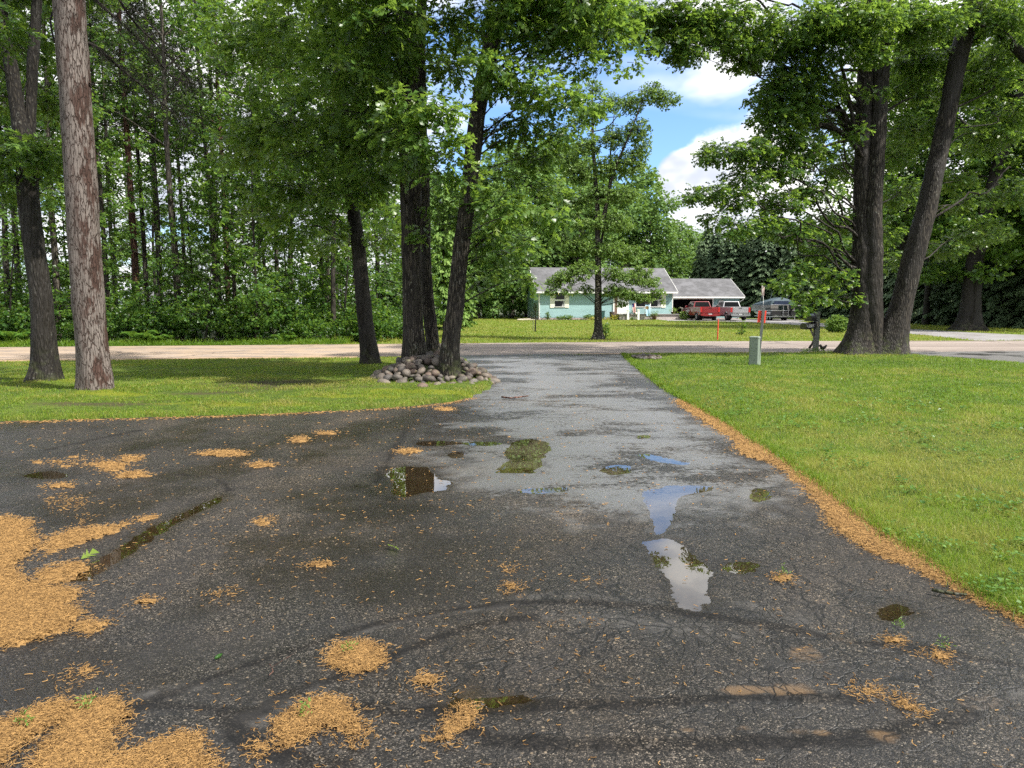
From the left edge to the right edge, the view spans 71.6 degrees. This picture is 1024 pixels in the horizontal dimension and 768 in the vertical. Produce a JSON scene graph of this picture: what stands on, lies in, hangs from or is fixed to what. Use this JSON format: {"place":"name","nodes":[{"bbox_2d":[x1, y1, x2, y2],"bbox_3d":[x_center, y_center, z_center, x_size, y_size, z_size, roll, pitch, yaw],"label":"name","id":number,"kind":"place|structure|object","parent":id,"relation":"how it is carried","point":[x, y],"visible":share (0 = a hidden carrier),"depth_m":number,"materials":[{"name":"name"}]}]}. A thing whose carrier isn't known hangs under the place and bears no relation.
{"place":"outdoors","nodes":[
{"label":"outdoors","id":0,"kind":"place"},
{"bbox_2d":[0,356,491,421],"bbox_3d":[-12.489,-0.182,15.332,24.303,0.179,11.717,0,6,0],"label":"lawn","id":1,"kind":"structure","parent":0,"point":[198,393],"depth_m":12.21,"materials":[{"name":"green plant"}]},
{"bbox_2d":[0,0,137,381],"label":"oak tree","id":2,"kind":"object","parent":1,"relation":"on","point":[23,109],"visible":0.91,"depth_m":13.55,"materials":[{"name":"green plant"}]},
{"bbox_2d":[49,0,230,389],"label":"pine tree","id":3,"kind":"object","parent":1,"relation":"on","point":[93,371],"visible":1,"depth_m":11.98,"materials":[{"name":"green plant"}]},
{"bbox_2d":[190,0,438,363],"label":"oak tree","id":4,"kind":"object","parent":1,"relation":"on","point":[262,140],"visible":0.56,"depth_m":16.25,"materials":[{"name":"green plant"}]},
{"bbox_2d":[270,0,660,378],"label":"oak tree","id":5,"kind":"object","parent":1,"relation":"on","point":[545,29],"visible":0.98,"depth_m":13.34,"materials":[{"name":"leaf"},{"name":"dark bark"}]},
{"bbox_2d":[1,305,523,342],"bbox_3d":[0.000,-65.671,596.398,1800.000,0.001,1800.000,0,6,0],"label":"ground","id":6,"kind":"structure","parent":0,"point":[213,337],"depth_m":36.03,"materials":[{"name":"green plant"}]},
{"bbox_2d":[0,278,30,331],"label":"bush","id":7,"kind":"object","parent":6,"relation":"on","point":[7,325],"visible":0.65,"depth_m":29.60,"materials":[{"name":"green plant"}]},
{"bbox_2d":[0,143,70,330],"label":"sapling","id":8,"kind":"object","parent":6,"relation":"on","point":[12,235],"visible":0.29,"depth_m":29.61,"materials":[{"name":"green plant"}]},
{"bbox_2d":[0,159,70,313],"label":"sapling","id":9,"kind":"object","parent":6,"relation":"on","point":[17,267],"visible":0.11,"depth_m":32.49,"materials":[{"name":"green plant"}]},
{"bbox_2d":[0,272,72,337],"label":"bush","id":10,"kind":"object","parent":6,"relation":"on","point":[23,297],"visible":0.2,"depth_m":30.63,"materials":[{"name":"green plant"}]},
{"bbox_2d":[0,0,102,317],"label":"forest tree","id":11,"kind":"object","parent":6,"relation":"on","point":[6,262],"visible":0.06,"depth_m":30.86,"materials":[{"name":"green plant"}]},
{"bbox_2d":[0,6,147,340],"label":"forest tree","id":12,"kind":"object","parent":6,"relation":"on","point":[55,258],"visible":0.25,"depth_m":30.57,"materials":[{"name":"green plant"}]},
{"bbox_2d":[14,138,147,328],"bbox_3d":[-17.827,-6.017,29.960,4.702,8.605,4.506,1,6,5],"label":"sapling","id":13,"kind":"object","parent":6,"relation":"on","point":[109,262],"visible":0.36,"depth_m":29.71,"materials":[{"name":"green plant"}]},
{"bbox_2d":[54,166,144,317],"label":"sapling","id":14,"kind":"object","parent":6,"relation":"on","point":[111,184],"visible":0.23,"depth_m":35.57,"materials":[{"name":"green plant"}]},
{"bbox_2d":[87,9,140,325],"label":"pine tree","id":15,"kind":"object","parent":6,"relation":"on","point":[108,181],"visible":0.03,"depth_m":40.95,"materials":[{"name":"green plant"}]},
{"bbox_2d":[87,11,156,338],"bbox_3d":[-18.977,-10.514,33.289,4.624,16.782,4.204,2,7,16],"label":"pine tree","id":16,"kind":"object","parent":6,"relation":"on","point":[101,207],"visible":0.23,"depth_m":33.20,"materials":[{"name":"green plant"}]},
{"bbox_2d":[96,95,151,272],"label":"forest tree","id":17,"kind":"object","parent":6,"relation":"on","point":[125,201],"visible":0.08,"depth_m":51.21,"materials":[{"name":"green plant"}]},
{"bbox_2d":[87,0,163,332],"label":"pine tree","id":18,"kind":"object","parent":6,"relation":"on","point":[133,244],"visible":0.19,"depth_m":33.56,"materials":[{"name":"green plant"}]},
{"bbox_2d":[101,224,156,308],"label":"broadleaf tree","id":19,"kind":"object","parent":6,"relation":"on","point":[140,265],"visible":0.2,"depth_m":87.21,"materials":[{"name":"green plant"}]},
{"bbox_2d":[105,292,154,341],"bbox_3d":[-16.574,-2.781,30.197,2.624,2.272,2.405,-2,7,-17],"label":"bush","id":20,"kind":"object","parent":6,"relation":"on","point":[111,329],"visible":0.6,"depth_m":29.94,"materials":[{"name":"green plant"}]},
{"bbox_2d":[99,3,188,310],"bbox_3d":[-19.046,-11.879,37.064,5.138,18.647,4.671,5,8,40],"label":"pine tree","id":21,"kind":"object","parent":6,"relation":"on","point":[144,260],"visible":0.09,"depth_m":37.22,"materials":[{"name":"green plant"}]},
{"bbox_2d":[93,0,199,299],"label":"pine tree","id":22,"kind":"object","parent":6,"relation":"on","point":[143,2],"visible":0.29,"depth_m":33.26,"materials":[{"name":"green plant"}]},
{"bbox_2d":[101,55,194,305],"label":"forest tree","id":23,"kind":"object","parent":6,"relation":"on","point":[150,213],"visible":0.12,"depth_m":50.61,"materials":[{"name":"green plant"}]},
{"bbox_2d":[113,295,192,339],"bbox_3d":[-15.314,-2.724,30.408,3.154,2.164,2.982,5,8,37],"label":"bush","id":24,"kind":"object","parent":6,"relation":"on","point":[151,321],"visible":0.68,"depth_m":30.04,"materials":[{"name":"green plant"}]},
{"bbox_2d":[105,90,208,338],"bbox_3d":[-15.468,-7.343,30.916,4.331,11.036,5.062,-4,7,-30],"label":"sapling","id":25,"kind":"object","parent":6,"relation":"on","point":[140,144],"visible":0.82,"depth_m":30.57,"materials":[{"name":"green plant"}]},
{"bbox_2d":[88,0,226,307],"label":"forest tree","id":26,"kind":"object","parent":6,"relation":"on","point":[113,97],"visible":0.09,"depth_m":35.81,"materials":[{"name":"green plant"}]},
{"bbox_2d":[87,0,241,341],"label":"forest tree","id":27,"kind":"object","parent":6,"relation":"on","point":[166,144],"visible":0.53,"depth_m":29.82,"materials":[{"name":"green plant"}]},
{"bbox_2d":[119,146,211,307],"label":"sapling","id":28,"kind":"object","parent":6,"relation":"on","point":[176,201],"visible":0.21,"depth_m":42.93,"materials":[{"name":"green plant"}]},
{"bbox_2d":[137,5,216,329],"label":"pine tree","id":29,"kind":"object","parent":6,"relation":"on","point":[181,219],"visible":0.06,"depth_m":40.05,"materials":[{"name":"green plant"}]},
{"bbox_2d":[0,334,355,346],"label":"grass","id":30,"kind":"structure","parent":6,"relation":"on","point":[142,342],"depth_m":28.24,"materials":[{"name":"green plant"}]},
{"bbox_2d":[135,107,231,336],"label":"sapling","id":31,"kind":"object","parent":6,"relation":"on","point":[162,209],"visible":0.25,"depth_m":34.05,"materials":[{"name":"green plant"}]},
{"bbox_2d":[151,277,235,341],"bbox_3d":[-13.998,-3.197,31.149,3.387,2.934,3.104,5,8,37],"label":"bush","id":32,"kind":"object","parent":6,"relation":"on","point":[188,333],"visible":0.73,"depth_m":30.64,"materials":[{"name":"green plant"}]},
{"bbox_2d":[116,0,277,336],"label":"forest tree","id":33,"kind":"object","parent":6,"relation":"on","point":[205,142],"visible":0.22,"depth_m":34.29,"materials":[{"name":"green plant"}]},
{"bbox_2d":[161,4,251,300],"bbox_3d":[-15.999,-12.480,38.233,5.394,19.580,4.904,-4,8,-34],"label":"pine tree","id":34,"kind":"object","parent":6,"relation":"on","point":[184,93],"visible":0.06,"depth_m":37.67,"materials":[{"name":"green plant"}]},
{"bbox_2d":[155,162,265,341],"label":"sapling","id":35,"kind":"object","parent":6,"relation":"on","point":[204,187],"visible":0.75,"depth_m":30.49,"materials":[{"name":"green plant"}]},
{"bbox_2d":[179,0,261,318],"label":"pine tree","id":36,"kind":"object","parent":6,"relation":"on","point":[215,70],"visible":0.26,"depth_m":34.74,"materials":[{"name":"green plant"}]},
{"bbox_2d":[166,0,287,337],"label":"forest tree","id":37,"kind":"object","parent":6,"relation":"on","point":[193,34],"visible":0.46,"depth_m":31.27,"materials":[{"name":"green plant"}]},
{"bbox_2d":[212,319,253,340],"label":"bush","id":38,"kind":"object","parent":6,"relation":"on","point":[237,334],"visible":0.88,"depth_m":30.76,"materials":[{"name":"green plant"}]},
{"bbox_2d":[213,294,286,340],"bbox_3d":[-11.690,-2.978,32.145,3.160,2.293,3.343,4,8,31],"label":"bush","id":39,"kind":"object","parent":6,"relation":"on","point":[239,317],"visible":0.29,"depth_m":31.42,"materials":[{"name":"green plant"}]},
{"bbox_2d":[184,31,318,339],"bbox_3d":[-10.891,-7.980,29.646,5.708,12.593,5.103,3,7,26],"label":"sapling","id":40,"kind":"object","parent":6,"relation":"on","point":[242,256],"visible":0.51,"depth_m":29.20,"materials":[{"name":"green plant"}]},
{"bbox_2d":[205,169,299,334],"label":"sapling","id":41,"kind":"object","parent":6,"relation":"on","point":[270,270],"visible":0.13,"depth_m":36.52,"materials":[{"name":"green plant"}]},
{"bbox_2d":[208,167,313,332],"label":"sapling","id":42,"kind":"object","parent":6,"relation":"on","point":[267,250],"visible":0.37,"depth_m":31.47,"materials":[{"name":"green plant"}]},
{"bbox_2d":[207,0,332,328],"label":"forest tree","id":43,"kind":"object","parent":6,"relation":"on","point":[280,85],"visible":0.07,"depth_m":36.11,"materials":[{"name":"green plant"}]},
{"bbox_2d":[232,271,316,340],"bbox_3d":[-10.102,-3.240,30.395,3.396,3.209,3.705,-2,7,-15],"label":"bush","id":44,"kind":"object","parent":6,"relation":"on","point":[271,321],"visible":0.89,"depth_m":30.05,"materials":[{"name":"green plant"}]},
{"bbox_2d":[272,126,354,311],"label":"sapling","id":45,"kind":"object","parent":6,"relation":"on","point":[322,262],"visible":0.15,"depth_m":33.06,"materials":[{"name":"green plant"}]},
{"bbox_2d":[271,100,371,334],"bbox_3d":[-10.025,-8.686,37.548,4.657,12.200,4.960,4,8,33],"label":"sapling","id":46,"kind":"object","parent":6,"relation":"on","point":[303,256],"visible":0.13,"depth_m":37.59,"materials":[{"name":"green plant"}]},
{"bbox_2d":[644,215,701,278],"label":"broadleaf tree","id":47,"kind":"object","parent":6,"relation":"on","point":[681,224],"visible":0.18,"depth_m":104.65,"materials":[{"name":"green plant"}]},
{"bbox_2d":[800,312,820,351],"bbox_3d":[10.061,-1.712,23.925,0.520,1.430,0.540,0,6,-3],"label":"mailbox post","id":48,"kind":"object","parent":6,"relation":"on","point":[814,325],"visible":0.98,"depth_m":23.77,"materials":[{"name":"grey wood"}]},
{"bbox_2d":[0,354,1023,767],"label":"driveway","id":49,"kind":"structure","parent":0,"point":[744,712],"depth_m":3.90,"materials":[{"name":"grey asphalt"}]},
{"bbox_2d":[0,367,1023,767],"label":"catkin litter","id":50,"kind":"object","parent":49,"relation":"on","point":[84,737],"visible":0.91,"depth_m":3.38,"materials":[{"name":"orange plant"}]},
{"bbox_2d":[0,341,1023,359],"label":"road","id":51,"kind":"structure","parent":0,"point":[119,352],"depth_m":25.82,"materials":[{"name":"grey asphalt"}]},
{"bbox_2d":[0,0,1023,304],"label":"sky","id":52,"kind":"structure","parent":0,"point":[709,110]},
{"bbox_2d":[542,77,682,339],"bbox_3d":[4.416,-7.796,31.927,6.149,11.698,2.720,0,6,0],"label":"birch tree","id":53,"kind":"object","parent":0,"point":[575,245],"visible":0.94,"depth_m":31.77,"materials":[{"name":"green plant"}]},
{"bbox_2d":[286,315,1023,344],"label":"lawn","id":54,"kind":"structure","parent":0,"point":[502,317],"depth_m":42.67,"materials":[{"name":"green plant"}]},
{"bbox_2d":[282,316,335,340],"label":"bush","id":55,"kind":"object","parent":54,"relation":"on","point":[309,333],"visible":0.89,"depth_m":29.99,"materials":[{"name":"green plant"}]},
{"bbox_2d":[242,0,399,339],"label":"forest tree","id":56,"kind":"object","parent":54,"relation":"on","point":[333,290],"visible":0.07,"depth_m":30.47,"materials":[{"name":"green plant"}]},
{"bbox_2d":[288,137,393,337],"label":"sapling","id":57,"kind":"object","parent":54,"relation":"on","point":[307,266],"visible":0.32,"depth_m":31.13,"materials":[{"name":"green plant"}]},
{"bbox_2d":[302,273,383,336],"bbox_3d":[-7.847,-3.556,33.072,3.738,3.237,3.426,-6,9,-43],"label":"bush","id":58,"kind":"object","parent":54,"relation":"on","point":[312,298],"visible":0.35,"depth_m":32.45,"materials":[{"name":"green plant"}]},
{"bbox_2d":[328,311,384,341],"bbox_3d":[-6.849,-2.507,30.798,2.759,1.464,2.498,-3,7,-25],"label":"bush","id":59,"kind":"object","parent":54,"relation":"on","point":[344,333],"visible":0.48,"depth_m":30.63,"materials":[{"name":"green plant"}]},
{"bbox_2d":[336,161,401,336],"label":"sapling","id":60,"kind":"object","parent":54,"relation":"on","point":[388,275],"visible":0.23,"depth_m":33.64,"materials":[{"name":"green plant"}]},
{"bbox_2d":[342,300,402,340],"bbox_3d":[-6.190,-2.716,31.200,2.688,1.951,2.843,-3,7,-26],"label":"bush","id":61,"kind":"object","parent":54,"relation":"on","point":[389,320],"visible":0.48,"depth_m":31.02,"materials":[{"name":"green plant"}]},
{"bbox_2d":[371,193,445,322],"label":"sapling","id":62,"kind":"object","parent":54,"relation":"on","point":[400,259],"visible":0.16,"depth_m":36.43,"materials":[{"name":"green plant"}]},
{"bbox_2d":[369,175,479,317],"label":"broadleaf tree","id":63,"kind":"object","parent":54,"relation":"on","point":[440,306],"visible":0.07,"depth_m":68.34,"materials":[{"name":"green plant"}]},
{"bbox_2d":[423,199,472,330],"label":"broadleaf tree","id":64,"kind":"object","parent":54,"relation":"on","point":[439,236],"visible":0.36,"depth_m":44.08,"materials":[{"name":"green plant"}]},
{"bbox_2d":[435,195,518,318],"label":"broadleaf tree","id":65,"kind":"object","parent":54,"relation":"on","point":[492,304],"visible":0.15,"depth_m":78.07,"materials":[{"name":"green plant"}]},
{"bbox_2d":[469,181,542,317],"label":"broadleaf tree","id":66,"kind":"object","parent":54,"relation":"on","point":[495,194],"visible":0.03,"depth_m":83.08,"materials":[{"name":"green plant"}]},
{"bbox_2d":[473,197,549,317],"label":"broadleaf tree","id":67,"kind":"object","parent":54,"relation":"on","point":[529,230],"visible":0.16,"depth_m":81.59,"materials":[{"name":"green plant"}]},
{"bbox_2d":[472,137,565,315],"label":"broadleaf tree","id":68,"kind":"object","parent":54,"relation":"on","point":[489,158],"visible":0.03,"depth_m":93.65,"materials":[{"name":"green plant"}]},
{"bbox_2d":[493,137,586,316],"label":"broadleaf tree","id":69,"kind":"object","parent":54,"relation":"on","point":[519,169],"visible":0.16,"depth_m":87.25,"materials":[{"name":"green plant"}]},
{"bbox_2d":[528,127,615,267],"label":"broadleaf tree","id":70,"kind":"object","parent":54,"relation":"on","point":[581,158],"visible":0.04,"depth_m":95.00,"materials":[{"name":"green plant"}]},
{"bbox_2d":[532,177,621,267],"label":"broadleaf tree","id":71,"kind":"object","parent":54,"relation":"on","point":[550,254],"visible":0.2,"depth_m":85.10,"materials":[{"name":"green plant"}]},
{"bbox_2d":[547,168,647,267],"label":"broadleaf tree","id":72,"kind":"object","parent":54,"relation":"on","point":[621,208],"visible":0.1,"depth_m":91.27,"materials":[{"name":"green plant"}]},
{"bbox_2d":[525,267,744,319],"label":"house","id":73,"kind":"structure","parent":54,"relation":"on","point":[682,293],"depth_m":75.12,"materials":[{"name":"blue"}]},
{"bbox_2d":[605,164,687,278],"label":"broadleaf tree","id":74,"kind":"object","parent":54,"relation":"on","point":[646,180],"visible":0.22,"depth_m":99.14,"materials":[{"name":"green plant"}]},
{"bbox_2d":[618,187,695,278],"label":"broadleaf tree","id":75,"kind":"object","parent":54,"relation":"on","point":[661,205],"visible":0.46,"depth_m":94.99,"materials":[{"name":"green plant"}]},
{"bbox_2d":[687,239,708,278],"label":"spruce tree","id":76,"kind":"object","parent":54,"relation":"on","point":[700,256],"visible":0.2,"depth_m":90.43,"materials":[{"name":"green plant"}]},
{"bbox_2d":[701,231,730,278],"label":"spruce tree","id":77,"kind":"object","parent":54,"relation":"on","point":[711,265],"visible":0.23,"depth_m":88.21,"materials":[{"name":"green plant"}]},
{"bbox_2d":[713,228,752,315],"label":"spruce tree","id":78,"kind":"object","parent":54,"relation":"on","point":[732,252],"visible":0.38,"depth_m":86.19,"materials":[{"name":"green plant"}]},
{"bbox_2d":[732,236,764,317],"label":"spruce tree","id":79,"kind":"object","parent":54,"relation":"on","point":[747,247],"visible":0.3,"depth_m":86.13,"materials":[{"name":"green plant"}]},
{"bbox_2d":[739,220,781,317],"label":"spruce tree","id":80,"kind":"object","parent":54,"relation":"on","point":[766,269],"visible":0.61,"depth_m":84.30,"materials":[{"name":"green plant"}]},
{"bbox_2d":[768,226,806,317],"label":"spruce tree","id":81,"kind":"object","parent":54,"relation":"on","point":[789,260],"visible":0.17,"depth_m":82.46,"materials":[{"name":"green plant"}]},
{"bbox_2d":[793,217,841,318],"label":"spruce tree","id":82,"kind":"object","parent":54,"relation":"on","point":[824,312],"visible":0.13,"depth_m":78.69,"materials":[{"name":"green plant"}]},
{"bbox_2d":[823,314,847,332],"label":"shrub","id":83,"kind":"object","parent":54,"relation":"on","point":[840,322],"visible":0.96,"depth_m":40.80,"materials":[{"name":"green plant"}]},
{"bbox_2d":[808,0,1013,269],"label":"broadleaf tree","id":84,"kind":"object","parent":54,"relation":"on","point":[888,179],"visible":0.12,"depth_m":43.82,"materials":[{"name":"green plant"}]},
{"bbox_2d":[910,203,955,323],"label":"spruce tree","id":85,"kind":"object","parent":54,"relation":"on","point":[917,306],"visible":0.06,"depth_m":59.13,"materials":[{"name":"green plant"}]},
{"bbox_2d":[843,0,1023,330],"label":"oak tree","id":86,"kind":"object","parent":54,"relation":"on","point":[969,316],"visible":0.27,"depth_m":43.36,"materials":[{"name":"green plant"}]},
{"bbox_2d":[914,255,961,324],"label":"spruce tree","id":87,"kind":"object","parent":54,"relation":"on","point":[940,300],"visible":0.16,"depth_m":55.35,"materials":[{"name":"green plant"}]},
{"bbox_2d":[882,46,1015,324],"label":"broadleaf tree","id":88,"kind":"object","parent":54,"relation":"on","point":[926,303],"visible":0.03,"depth_m":55.22,"materials":[{"name":"green plant"}]},
{"bbox_2d":[933,185,1014,326],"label":"spruce tree","id":89,"kind":"object","parent":54,"relation":"on","point":[952,307],"visible":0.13,"depth_m":53.15,"materials":[{"name":"green plant"}]},
{"bbox_2d":[944,91,1023,320],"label":"broadleaf tree","id":90,"kind":"object","parent":54,"relation":"on","point":[1017,268],"visible":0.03,"depth_m":48.86,"materials":[{"name":"green plant"}]},
{"bbox_2d":[962,30,1023,260],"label":"broadleaf tree","id":91,"kind":"object","parent":54,"relation":"on","point":[1016,227],"visible":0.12,"depth_m":43.88,"materials":[{"name":"green plant"}]},
{"bbox_2d":[982,177,1023,326],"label":"spruce tree","id":92,"kind":"object","parent":54,"relation":"on","point":[989,294],"visible":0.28,"depth_m":49.52,"materials":[{"name":"green plant"}]},
{"bbox_2d":[983,229,1023,328],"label":"spruce tree","id":93,"kind":"object","parent":54,"relation":"on","point":[1017,296],"visible":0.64,"depth_m":48.68,"materials":[{"name":"green plant"}]},
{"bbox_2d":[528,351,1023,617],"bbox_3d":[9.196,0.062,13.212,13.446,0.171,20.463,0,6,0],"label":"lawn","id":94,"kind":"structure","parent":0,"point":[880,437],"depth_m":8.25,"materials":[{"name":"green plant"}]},
{"bbox_2d":[620,352,1023,620],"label":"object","id":95,"kind":"structure","parent":94,"relation":"on","point":[656,380],"depth_m":6.56,"materials":[{"name":"green plant"}]},
{"bbox_2d":[622,0,1023,354],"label":"oak tree","id":96,"kind":"object","parent":94,"relation":"on","point":[862,34],"visible":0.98,"depth_m":20.23,"materials":[{"name":"green plant"}]},
{"bbox_2d":[661,378,1023,612],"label":"clover","id":97,"kind":"object","parent":94,"relation":"on","point":[975,500],"visible":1,"depth_m":8.14,"materials":[{"name":"green plant"}]},
{"bbox_2d":[666,319,1023,340],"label":"driveway","id":98,"kind":"structure","parent":0,"point":[981,336],"depth_m":39.68,"materials":[{"name":"grey concrete"}]},
{"bbox_2d":[683,301,719,319],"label":"pickup truck","id":99,"kind":"object","parent":98,"relation":"on","point":[698,310],"visible":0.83,"depth_m":71.13,"materials":[{"name":"red paint"}]},
{"bbox_2d":[714,301,750,320],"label":"pickup truck","id":100,"kind":"object","parent":98,"relation":"on","point":[729,310],"visible":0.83,"depth_m":70.22,"materials":[{"name":"silver metal"}]},
{"bbox_2d":[755,315,795,320],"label":"boat trailer","id":101,"kind":"object","parent":98,"relation":"on","point":[771,317],"visible":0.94,"depth_m":71.03,"materials":[{"name":"metal"}]},
{"bbox_2d":[752,290,799,315],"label":"pontoon boat","id":102,"kind":"object","parent":101,"relation":"on","point":[777,306],"visible":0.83,"depth_m":70.10,"materials":[{"name":"metal"}]},
{"bbox_2d":[911,351,1023,363],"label":"driveway","id":103,"kind":"structure","parent":0,"point":[1012,356],"depth_m":22.68,"materials":[{"name":"grey asphalt"}]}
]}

